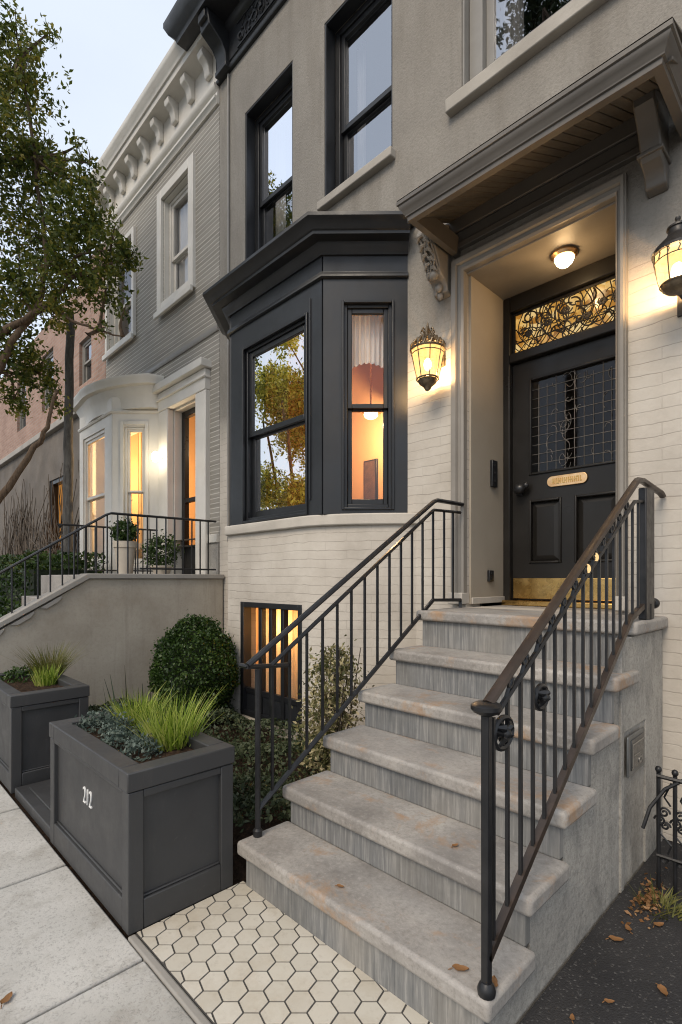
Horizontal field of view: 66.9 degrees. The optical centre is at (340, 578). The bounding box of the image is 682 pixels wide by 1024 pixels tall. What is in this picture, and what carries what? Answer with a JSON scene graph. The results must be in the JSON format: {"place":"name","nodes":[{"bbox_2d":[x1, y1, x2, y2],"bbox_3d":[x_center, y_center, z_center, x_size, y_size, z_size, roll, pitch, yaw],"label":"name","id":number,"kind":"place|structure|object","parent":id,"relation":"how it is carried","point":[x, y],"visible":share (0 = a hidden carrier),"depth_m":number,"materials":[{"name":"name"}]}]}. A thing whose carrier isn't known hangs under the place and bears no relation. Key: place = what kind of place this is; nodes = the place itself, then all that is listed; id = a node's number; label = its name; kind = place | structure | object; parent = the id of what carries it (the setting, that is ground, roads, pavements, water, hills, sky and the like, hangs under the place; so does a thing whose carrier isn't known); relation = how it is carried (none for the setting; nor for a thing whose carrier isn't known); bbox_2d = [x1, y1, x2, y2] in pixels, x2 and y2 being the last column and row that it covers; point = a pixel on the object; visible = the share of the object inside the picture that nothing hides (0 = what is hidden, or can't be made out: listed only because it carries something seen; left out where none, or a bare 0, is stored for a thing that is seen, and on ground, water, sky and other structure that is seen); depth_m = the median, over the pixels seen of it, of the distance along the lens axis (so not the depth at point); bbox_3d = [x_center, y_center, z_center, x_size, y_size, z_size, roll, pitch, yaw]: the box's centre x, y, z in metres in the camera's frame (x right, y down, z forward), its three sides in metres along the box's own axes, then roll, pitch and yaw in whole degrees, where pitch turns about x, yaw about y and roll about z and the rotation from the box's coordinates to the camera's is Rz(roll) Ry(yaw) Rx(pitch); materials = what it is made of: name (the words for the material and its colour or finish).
{"place":"outdoors","nodes":[
{"label":"outdoors","id":0,"kind":"place"},
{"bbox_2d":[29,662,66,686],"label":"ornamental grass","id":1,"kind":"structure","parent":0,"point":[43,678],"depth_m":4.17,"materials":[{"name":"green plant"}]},
{"bbox_2d":[0,243,105,558],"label":"old brick house","id":2,"kind":"structure","parent":0,"point":[20,436],"depth_m":12.17,"materials":[{"name":"brick"}]},
{"bbox_2d":[20,382,25,429],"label":"window","id":3,"kind":"structure","parent":2,"relation":"in","point":[22,421],"depth_m":14.32,"materials":[{"name":"grey glass"}]},
{"bbox_2d":[45,350,52,408],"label":"window","id":4,"kind":"structure","parent":2,"relation":"in","point":[50,355],"depth_m":12.56,"materials":[{"name":"grey glass"}]},
{"bbox_2d":[51,476,62,554],"bbox_3d":[-6.194,-0.375,11.547,0.180,3.750,1.305,0,0,-44],"label":"doorway","id":5,"kind":"structure","parent":2,"relation":"in","point":[55,482],"depth_m":11.92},
{"bbox_2d":[0,461,136,559],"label":"climbing vine","id":6,"kind":"object","parent":2,"relation":"attached to","point":[20,540],"visible":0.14,"depth_m":12.67,"materials":[{"name":"brown plant"}]},
{"bbox_2d":[82,337,90,383],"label":"window","id":7,"kind":"structure","parent":2,"relation":"in","point":[86,362],"depth_m":10.70,"materials":[{"name":"white glass"}]},
{"bbox_2d":[0,0,176,379],"label":"sky","id":8,"kind":"structure","parent":0,"point":[113,48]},
{"bbox_2d":[0,784,194,1023],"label":"sidewalk","id":9,"kind":"structure","parent":0,"point":[69,954],"depth_m":2.07,"materials":[{"name":"concrete"}]},
{"bbox_2d":[0,991,12,1008],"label":"fallen leaf","id":10,"kind":"object","parent":9,"relation":"on","point":[7,997],"visible":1,"depth_m":1.83,"materials":[{"name":"orange plant"}]},
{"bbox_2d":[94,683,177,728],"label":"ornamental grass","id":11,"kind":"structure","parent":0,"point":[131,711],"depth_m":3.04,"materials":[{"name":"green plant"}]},
{"bbox_2d":[73,32,219,573],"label":"neighboring house","id":12,"kind":"structure","parent":0,"point":[158,386],"depth_m":7.40,"materials":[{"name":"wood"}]},
{"bbox_2d":[84,429,104,564],"bbox_3d":[-3.844,-1.252,8.178,0.112,2.049,0.939,0,0,-44],"label":"window","id":13,"kind":"structure","parent":12,"relation":"in","point":[89,498],"depth_m":8.45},
{"bbox_2d":[73,373,163,573],"bbox_3d":[-3.580,-1.039,8.060,0.794,3.878,2.432,0,0,-44],"label":"bay window","id":14,"kind":"structure","parent":12,"relation":"in","point":[112,404],"depth_m":7.59,"materials":[{"name":"white paint"}]},
{"bbox_2d":[114,247,130,344],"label":"window","id":15,"kind":"structure","parent":12,"relation":"in","point":[116,321],"depth_m":9.00,"materials":[{"name":"white wood"}]},
{"bbox_2d":[125,427,144,563],"bbox_3d":[-3.027,-1.230,7.660,0.309,2.004,0.113,0,0,1],"label":"window","id":16,"kind":"structure","parent":12,"relation":"in","point":[128,492],"depth_m":7.62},
{"bbox_2d":[138,432,142,558],"bbox_3d":[-3.057,-1.238,7.952,0.045,2.175,0.270,0,0,-44],"label":"window curtain","id":17,"kind":"object","parent":12,"relation":"hanging from","point":[140,503],"depth_m":7.96,"materials":[{"name":"beige fabric"}]},
{"bbox_2d":[152,452,162,461],"bbox_3d":[-2.606,-1.725,7.323,0.154,0.150,0.120,0,0,-44],"label":"wall lamp","id":18,"kind":"object","parent":12,"relation":"attached to","point":[156,457],"visible":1,"depth_m":7.27,"materials":[{"name":"white glass"}]},
{"bbox_2d":[169,184,187,295],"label":"window","id":19,"kind":"structure","parent":12,"relation":"in","point":[175,257],"depth_m":7.51,"materials":[{"name":"white wood"}]},
{"bbox_2d":[178,199,187,287],"bbox_3d":[-2.152,-4.688,7.359,0.048,1.575,0.735,0,0,-44],"label":"window pane","id":20,"kind":"structure","parent":12,"relation":"hanging from","point":[182,240],"depth_m":7.45,"materials":[{"name":"grey glass"}]},
{"bbox_2d":[182,407,194,573],"bbox_3d":[-2.000,-1.212,7.161,0.075,2.328,0.732,0,0,-44],"label":"glazed door","id":21,"kind":"structure","parent":12,"relation":"in","point":[189,413],"depth_m":7.36,"materials":[{"name":"black wood"}]},
{"bbox_2d":[0,781,662,939],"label":"ground","id":22,"kind":"structure","parent":0,"point":[77,876],"depth_m":2.66,"materials":[{"name":"grey"}]},
{"bbox_2d":[15,779,49,838],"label":"planter plinth","id":23,"kind":"structure","parent":22,"relation":"on","point":[33,799],"depth_m":3.37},
{"bbox_2d":[0,670,89,793],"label":"planter box","id":24,"kind":"object","parent":22,"relation":"on","point":[29,710],"visible":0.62,"depth_m":3.75,"materials":[{"name":"grey wood"}]},
{"bbox_2d":[0,665,34,682],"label":"shrub","id":25,"kind":"object","parent":24,"relation":"in","point":[7,676],"visible":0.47,"depth_m":4.36,"materials":[{"name":"green plant"}]},
{"bbox_2d":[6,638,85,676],"bbox_3d":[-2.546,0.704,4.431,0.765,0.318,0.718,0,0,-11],"label":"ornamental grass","id":26,"kind":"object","parent":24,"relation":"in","point":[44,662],"depth_m":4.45,"materials":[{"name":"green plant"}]},
{"bbox_2d":[0,549,108,617],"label":"clipped hedge","id":27,"kind":"object","parent":22,"relation":"on","point":[18,583],"visible":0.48,"depth_m":7.14,"materials":[{"name":"green plant"}]},
{"bbox_2d":[62,310,74,569],"bbox_3d":[-4.001,-1.204,7.548,0.203,5.397,0.155,0,0,10],"label":"tree trunk","id":28,"kind":"object","parent":22,"relation":"on","point":[67,498],"visible":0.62,"depth_m":7.50,"materials":[{"name":"brown plant"}]},
{"bbox_2d":[0,0,149,503],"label":"street tree","id":29,"kind":"object","parent":22,"relation":"on","point":[23,154],"visible":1,"depth_m":6.22,"materials":[{"name":"green plant"}]},
{"bbox_2d":[0,573,223,711],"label":"neighbour stoop","id":30,"kind":"object","parent":22,"relation":"on","point":[116,625],"visible":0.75,"depth_m":5.38,"materials":[{"name":"beige paint"}]},
{"bbox_2d":[57,523,155,574],"bbox_3d":[-3.130,-0.379,7.018,1.315,0.669,0.039,0,0,-44],"label":"stair railing","id":31,"kind":"object","parent":30,"relation":"on","point":[60,525],"visible":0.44,"depth_m":6.88,"materials":[{"name":"black metal"}]},
{"bbox_2d":[0,512,216,612],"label":"stair railing","id":32,"kind":"object","parent":30,"relation":"on","point":[85,526],"visible":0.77,"depth_m":5.57,"materials":[{"name":"black metal"}]},
{"bbox_2d":[109,517,139,573],"bbox_3d":[-2.711,-0.416,6.483,0.353,0.736,0.355,0,0,2],"label":"potted shrub","id":33,"kind":"object","parent":30,"relation":"on","point":[123,545],"visible":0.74,"depth_m":6.40,"materials":[{"name":"green plant"}]},
{"bbox_2d":[140,529,184,573],"bbox_3d":[-2.284,-0.340,6.564,0.549,0.583,0.522,0,0,-44],"label":"potted shrub","id":34,"kind":"object","parent":30,"relation":"on","point":[152,551],"visible":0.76,"depth_m":6.50,"materials":[{"name":"green plant"}]},
{"bbox_2d":[49,707,234,935],"bbox_3d":[-1.093,1.158,2.736,0.526,0.683,1.106,0,0,-44],"label":"planter box","id":35,"kind":"object","parent":22,"relation":"on","point":[139,845],"visible":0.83,"depth_m":2.40,"materials":[{"name":"grey wood"}]},
{"bbox_2d":[72,707,112,732],"bbox_3d":[-1.402,0.809,2.952,0.243,0.153,0.219,0,0,-44],"label":"sedum mound","id":36,"kind":"object","parent":35,"relation":"in","point":[85,723],"visible":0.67,"depth_m":2.93,"materials":[{"name":"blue plant"}]},
{"bbox_2d":[98,697,133,719],"bbox_3d":[-1.359,0.810,3.169,0.260,0.165,0.232,0,0,-44],"label":"sedum mound","id":37,"kind":"object","parent":35,"relation":"in","point":[112,708],"visible":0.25,"depth_m":3.15,"materials":[{"name":"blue plant"}]},
{"bbox_2d":[96,711,136,738],"bbox_3d":[-1.233,0.813,2.853,0.218,0.155,0.212,0,0,-44],"label":"sedum mound","id":38,"kind":"object","parent":35,"relation":"in","point":[115,721],"visible":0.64,"depth_m":2.83,"materials":[{"name":"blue plant"}]},
{"bbox_2d":[100,723,139,750],"bbox_3d":[-1.148,0.818,2.654,0.202,0.143,0.192,0,0,-44],"label":"sedum mound","id":39,"kind":"object","parent":35,"relation":"in","point":[117,733],"visible":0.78,"depth_m":2.64,"materials":[{"name":"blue plant"}]},
{"bbox_2d":[120,726,164,761],"bbox_3d":[-0.972,0.807,2.534,0.209,0.164,0.202,0,0,12],"label":"sedum mound","id":40,"kind":"object","parent":35,"relation":"in","point":[130,747],"visible":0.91,"depth_m":2.50,"materials":[{"name":"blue plant"}]},
{"bbox_2d":[132,718,160,745],"bbox_3d":[-1.033,0.805,2.754,0.238,0.181,0.233,0,0,-44],"label":"sedum mound","id":41,"kind":"object","parent":35,"relation":"in","point":[139,732],"visible":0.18,"depth_m":2.74,"materials":[{"name":"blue plant"}]},
{"bbox_2d":[113,687,223,751],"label":"ornamental grass","id":42,"kind":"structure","parent":35,"relation":"in","point":[169,732],"depth_m":2.65,"materials":[{"name":"green plant"}]},
{"bbox_2d":[128,934,211,1023],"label":"stone edging","id":43,"kind":"object","parent":22,"relation":"on","point":[192,1010],"visible":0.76,"depth_m":1.92,"materials":[{"name":"grey stone"}]},
{"bbox_2d":[198,707,327,884],"bbox_3d":[-0.985,1.434,4.416,1.950,0.162,3.300,0,0,-44],"label":"garden bed","id":44,"kind":"object","parent":22,"relation":"on","point":[239,868],"visible":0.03,"depth_m":3.24,"materials":[{"name":"brown soil"}]},
{"bbox_2d":[103,675,155,710],"bbox_3d":[-1.676,1.047,4.011,0.274,0.725,0.372,0,0,29],"label":"spiky plant","id":45,"kind":"object","parent":44,"relation":"on","point":[114,695],"visible":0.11,"depth_m":3.94,"materials":[{"name":"green plant"}]},
{"bbox_2d":[142,680,185,715],"bbox_3d":[-1.308,1.074,3.831,0.300,0.672,0.510,0,0,-12],"label":"spiky plant","id":46,"kind":"object","parent":44,"relation":"on","point":[166,697],"visible":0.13,"depth_m":3.91,"materials":[{"name":"green plant"}]},
{"bbox_2d":[147,609,240,724],"bbox_3d":[-1.447,0.887,5.092,0.942,1.174,0.908,0,0,-44],"label":"boxwood shrub","id":47,"kind":"object","parent":44,"relation":"on","point":[198,652],"visible":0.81,"depth_m":4.86,"materials":[{"name":"green plant"}]},
{"bbox_2d":[89,698,329,832],"bbox_3d":[-1.141,1.304,4.252,1.466,0.292,3.236,0,0,-44],"label":"ground cover","id":48,"kind":"object","parent":44,"relation":"on","point":[247,799],"visible":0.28,"depth_m":3.72,"materials":[{"name":"green plant"}]},
{"bbox_2d":[291,634,374,776],"bbox_3d":[-0.086,0.919,3.614,0.636,1.076,0.748,0,0,-44],"label":"variegated shrub","id":49,"kind":"object","parent":44,"relation":"on","point":[339,724],"visible":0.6,"depth_m":3.52,"materials":[{"name":"green plant"}]},
{"bbox_2d":[136,881,432,1023],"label":"tile walkway","id":50,"kind":"structure","parent":22,"relation":"on","point":[253,1001],"depth_m":1.98,"materials":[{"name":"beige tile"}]},
{"bbox_2d":[163,0,681,843],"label":"brick house","id":51,"kind":"structure","parent":22,"relation":"on","point":[471,196],"depth_m":4.22,"materials":[{"name":"brick"}]},
{"bbox_2d":[240,602,301,732],"bbox_3d":[-0.643,0.789,4.873,0.099,1.122,0.946,0,0,-44],"label":"basement window","id":52,"kind":"structure","parent":51,"relation":"in","point":[247,693],"depth_m":4.90,"materials":[{"name":"black metal"}]},
{"bbox_2d":[255,82,291,251],"bbox_3d":[-0.679,-4.495,5.833,0.113,1.808,0.832,0,0,-44],"label":"window","id":53,"kind":"structure","parent":51,"relation":"in","point":[273,129],"depth_m":5.91,"materials":[{"name":"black glass"}]},
{"bbox_2d":[245,318,304,520],"bbox_3d":[-0.577,-1.422,4.854,0.112,1.740,0.989,0,0,-44],"label":"window","id":54,"kind":"structure","parent":51,"relation":"in","point":[275,366],"depth_m":4.88,"materials":[{"name":"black glass"}]},
{"bbox_2d":[276,194,285,235],"bbox_3d":[-0.721,-4.500,6.168,0.047,1.800,0.210,0,0,-44],"label":"window curtain","id":55,"kind":"object","parent":51,"relation":"hanging from","point":[281,215],"depth_m":6.14,"materials":[{"name":"white fabric"}]},
{"bbox_2d":[266,609,297,698],"bbox_3d":[-0.531,0.765,4.978,0.021,1.110,0.945,0,0,-45],"label":"window curtain","id":56,"kind":"object","parent":51,"relation":"hanging from","point":[293,633],"depth_m":4.94,"materials":[{"name":"fabric"}]},
{"bbox_2d":[203,211,413,525],"bbox_3d":[-0.543,-1.794,4.931,0.807,2.502,2.780,0,0,-44],"label":"bay window","id":57,"kind":"structure","parent":51,"relation":"in","point":[322,262],"depth_m":4.32,"materials":[{"name":"black wood"}]},
{"bbox_2d":[357,40,365,170],"bbox_3d":[0.205,-4.537,5.227,0.048,1.725,0.120,0,0,-44],"label":"window curtain","id":58,"kind":"object","parent":51,"relation":"hanging from","point":[361,103],"depth_m":5.22,"materials":[{"name":"white fabric"}]},
{"bbox_2d":[336,0,390,186],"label":"window","id":59,"kind":"structure","parent":51,"relation":"in","point":[344,129],"depth_m":5.06,"materials":[{"name":"black wood"}]},
{"bbox_2d":[352,315,382,368],"bbox_3d":[0.233,-2.047,4.492,0.382,0.495,0.043,0,0,-1],"label":"sheer curtain","id":60,"kind":"object","parent":51,"relation":"hanging from","point":[367,339],"visible":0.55,"depth_m":4.50,"materials":[{"name":"white fabric"}]},
{"bbox_2d":[344,304,391,506],"bbox_3d":[0.226,-1.451,4.392,0.433,1.738,0.113,0,0,1],"label":"window","id":61,"kind":"structure","parent":51,"relation":"in","point":[350,310],"depth_m":4.35,"materials":[{"name":"black wood"}]},
{"bbox_2d":[364,458,377,498],"bbox_3d":[0.381,-1.215,6.646,0.037,0.630,0.232,0,0,-44],"label":"framed picture","id":62,"kind":"object","parent":51,"relation":"attached to","point":[370,479],"visible":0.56,"depth_m":6.61,"materials":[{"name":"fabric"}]},
{"bbox_2d":[360,364,381,419],"bbox_3d":[0.350,-2.359,6.064,0.255,0.968,0.255,0,0,-44],"label":"pendant lamp","id":63,"kind":"object","parent":51,"relation":"hanging from","point":[370,415],"visible":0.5,"depth_m":6.06,"materials":[{"name":"white glass"}]},
{"bbox_2d":[410,322,445,390],"bbox_3d":[0.675,-1.702,3.969,0.307,0.531,0.274,0,0,-44],"label":"wall lantern","id":64,"kind":"object","parent":51,"relation":"attached to","point":[427,349],"depth_m":3.88,"materials":[{"name":"yellow glass"}]},
{"bbox_2d":[487,570,493,581],"bbox_3d":[1.191,-0.022,4.101,0.068,0.090,0.029,0,0,-44],"label":"wall socket","id":65,"kind":"object","parent":51,"relation":"attached to","point":[490,575],"depth_m":4.09,"materials":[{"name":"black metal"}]},
{"bbox_2d":[490,460,497,487],"bbox_3d":[1.228,-0.842,4.138,0.082,0.213,0.029,0,0,-44],"label":"door intercom","id":66,"kind":"object","parent":51,"relation":"attached to","point":[494,473],"depth_m":4.12,"materials":[{"name":"black metal"}]},
{"bbox_2d":[496,0,523,58],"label":"window curtain","id":67,"kind":"object","parent":51,"relation":"hanging from","point":[509,24],"depth_m":4.02,"materials":[{"name":"white fabric"}]},
{"bbox_2d":[470,0,571,79],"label":"window","id":68,"kind":"structure","parent":51,"relation":"in","point":[482,12],"depth_m":3.92,"materials":[{"name":"grey wood"}]},
{"bbox_2d":[551,245,577,268],"bbox_3d":[1.581,-2.257,3.656,0.180,0.094,0.180,0,0,-44],"label":"porch ceiling light","id":69,"kind":"object","parent":51,"relation":"attached to","point":[563,257],"visible":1,"depth_m":3.61,"materials":[{"name":"white glass"}]},
{"bbox_2d":[513,334,615,601],"bbox_3d":[1.704,-0.792,3.909,0.159,1.920,0.898,0,0,-44],"label":"front door","id":70,"kind":"structure","parent":51,"relation":"in","point":[564,527],"depth_m":4.01,"materials":[{"name":"black wood"}]},
{"bbox_2d":[651,216,681,316],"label":"wall lantern","id":71,"kind":"object","parent":51,"relation":"attached to","point":[666,258],"depth_m":2.71,"materials":[{"name":"yellow glass"}]},
{"bbox_2d":[237,605,667,1023],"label":"front stoop","id":72,"kind":"object","parent":22,"relation":"on","point":[385,812],"visible":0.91,"depth_m":2.34,"materials":[{"name":"stone"}]},
{"bbox_2d":[238,498,463,837],"bbox_3d":[0.207,0.354,3.216,1.926,1.854,0.092,0,0,-44],"label":"stair railing","id":73,"kind":"object","parent":72,"relation":"on","point":[251,664],"visible":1,"depth_m":2.96,"materials":[{"name":"black metal"}]},
{"bbox_2d":[448,964,468,970],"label":"fallen leaf","id":74,"kind":"object","parent":72,"relation":"on","point":[458,967],"visible":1,"depth_m":1.69,"materials":[{"name":"brown plant"}]},
{"bbox_2d":[492,975,497,986],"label":"fallen leaf","id":75,"kind":"object","parent":72,"relation":"on","point":[494,980],"visible":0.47,"depth_m":1.64,"materials":[{"name":"brown plant"}]},
{"bbox_2d":[471,477,665,1000],"bbox_3d":[1.134,0.377,2.266,2.016,1.808,0.096,0,0,-44],"label":"stair railing","id":76,"kind":"object","parent":72,"relation":"on","point":[493,731],"visible":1,"depth_m":1.89,"materials":[{"name":"brown metal"}]},
{"bbox_2d":[626,727,644,777],"bbox_3d":[1.491,0.872,2.606,0.266,0.200,0.019,0,0,-44],"label":"meter box","id":77,"kind":"object","parent":72,"relation":"attached to","point":[635,751],"visible":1,"depth_m":2.57,"materials":[{"name":"grey metal"}]},
{"bbox_2d":[519,839,681,1023],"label":"asphalt path","id":78,"kind":"structure","parent":0,"point":[628,972],"depth_m":1.99,"materials":[{"name":"black asphalt"}]},
{"bbox_2d":[602,998,614,1002],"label":"fallen leaf","id":79,"kind":"object","parent":78,"relation":"on","point":[608,1000],"visible":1,"depth_m":1.83,"materials":[{"name":"orange plant"}]},
{"bbox_2d":[605,935,623,940],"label":"fallen leaf","id":80,"kind":"object","parent":78,"relation":"on","point":[614,938],"visible":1,"depth_m":2.15,"materials":[{"name":"brown plant"}]},
{"bbox_2d":[625,924,632,933],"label":"fallen leaf","id":81,"kind":"object","parent":78,"relation":"on","point":[627,927],"visible":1,"depth_m":2.22,"materials":[{"name":"brown plant"}]},
{"bbox_2d":[620,867,667,928],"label":"leaf litter","id":82,"kind":"object","parent":78,"relation":"on","point":[648,897],"visible":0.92,"depth_m":2.40,"materials":[{"name":"brown plant"}]},
{"bbox_2d":[627,875,681,922],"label":"weed clump","id":83,"kind":"object","parent":78,"relation":"on","point":[664,899],"visible":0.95,"depth_m":2.37,"materials":[{"name":"green plant"}]},
{"bbox_2d":[653,922,663,927],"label":"fallen leaf","id":84,"kind":"object","parent":78,"relation":"on","point":[658,923],"visible":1,"depth_m":2.24,"materials":[{"name":"brown plant"}]},
{"bbox_2d":[641,766,681,895],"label":"iron fence","id":85,"kind":"object","parent":78,"relation":"on","point":[658,816],"visible":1,"depth_m":2.47,"materials":[{"name":"black metal"}]},
{"bbox_2d":[656,983,667,995],"bbox_3d":[1.171,1.497,1.882,0.031,0.010,0.065,0,0,18],"label":"fallen leaf","id":86,"kind":"object","parent":78,"relation":"on","point":[662,988],"visible":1,"depth_m":1.89,"materials":[{"name":"orange plant"}]}
]}

